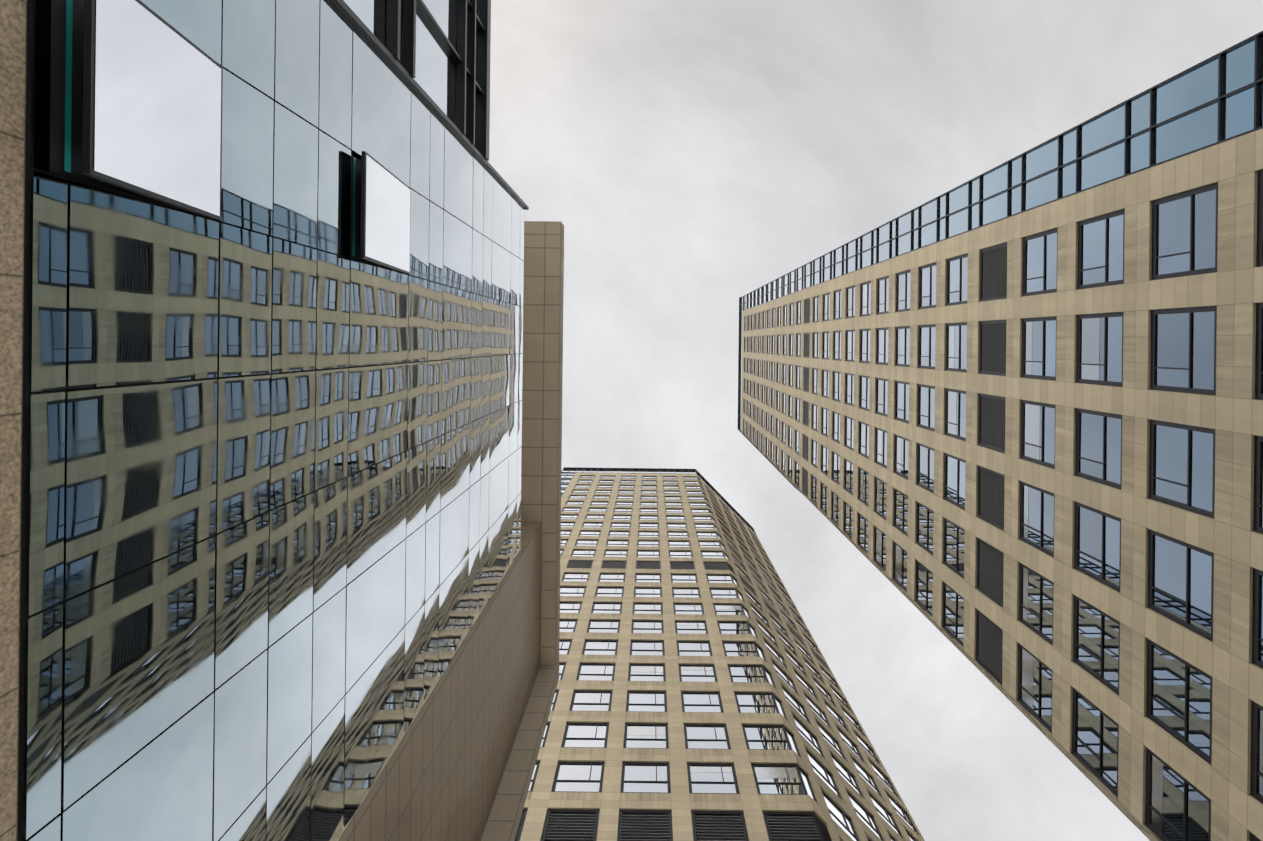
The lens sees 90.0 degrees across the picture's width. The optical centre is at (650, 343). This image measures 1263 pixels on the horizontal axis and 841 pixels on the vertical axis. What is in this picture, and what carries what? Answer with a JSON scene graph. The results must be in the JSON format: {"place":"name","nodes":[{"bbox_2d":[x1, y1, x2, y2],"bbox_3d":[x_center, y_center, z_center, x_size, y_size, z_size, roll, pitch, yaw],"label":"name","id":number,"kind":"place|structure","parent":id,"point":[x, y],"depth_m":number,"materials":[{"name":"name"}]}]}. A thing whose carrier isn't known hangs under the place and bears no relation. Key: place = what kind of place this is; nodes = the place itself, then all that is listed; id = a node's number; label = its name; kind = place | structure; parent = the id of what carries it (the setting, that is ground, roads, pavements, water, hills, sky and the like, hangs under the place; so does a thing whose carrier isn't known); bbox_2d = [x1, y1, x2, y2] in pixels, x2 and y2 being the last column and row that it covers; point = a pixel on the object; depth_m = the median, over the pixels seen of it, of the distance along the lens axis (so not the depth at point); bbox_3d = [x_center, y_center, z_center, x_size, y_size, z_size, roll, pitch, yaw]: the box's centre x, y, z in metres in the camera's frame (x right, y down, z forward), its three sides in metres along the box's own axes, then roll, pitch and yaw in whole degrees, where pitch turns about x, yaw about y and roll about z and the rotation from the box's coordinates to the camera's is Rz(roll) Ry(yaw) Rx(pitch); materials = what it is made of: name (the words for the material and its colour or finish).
{"place":"outdoors","nodes":[
{"label":"outdoors","id":0,"kind":"place"},
{"bbox_2d":[0,0,563,840],"bbox_3d":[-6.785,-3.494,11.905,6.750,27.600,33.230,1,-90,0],"label":"glass building","id":1,"kind":"structure","parent":0,"point":[280,390],"depth_m":6.98,"materials":[{"name":"glass"}]},
{"bbox_2d":[441,467,924,840],"bbox_3d":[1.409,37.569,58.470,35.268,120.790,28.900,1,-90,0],"label":"tower","id":2,"kind":"structure","parent":0,"point":[699,695],"depth_m":44.17,"materials":[{"name":"concrete"}]},
{"bbox_2d":[488,0,1262,840],"label":"sky","id":3,"kind":"structure","parent":0,"point":[691,156],"materials":[{"name":"grey"}]},
{"bbox_2d":[738,31,1262,840],"bbox_3d":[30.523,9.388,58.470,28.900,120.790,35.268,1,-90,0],"label":"tower","id":4,"kind":"structure","parent":0,"point":[1000,427],"depth_m":23.98,"materials":[{"name":"concrete"}]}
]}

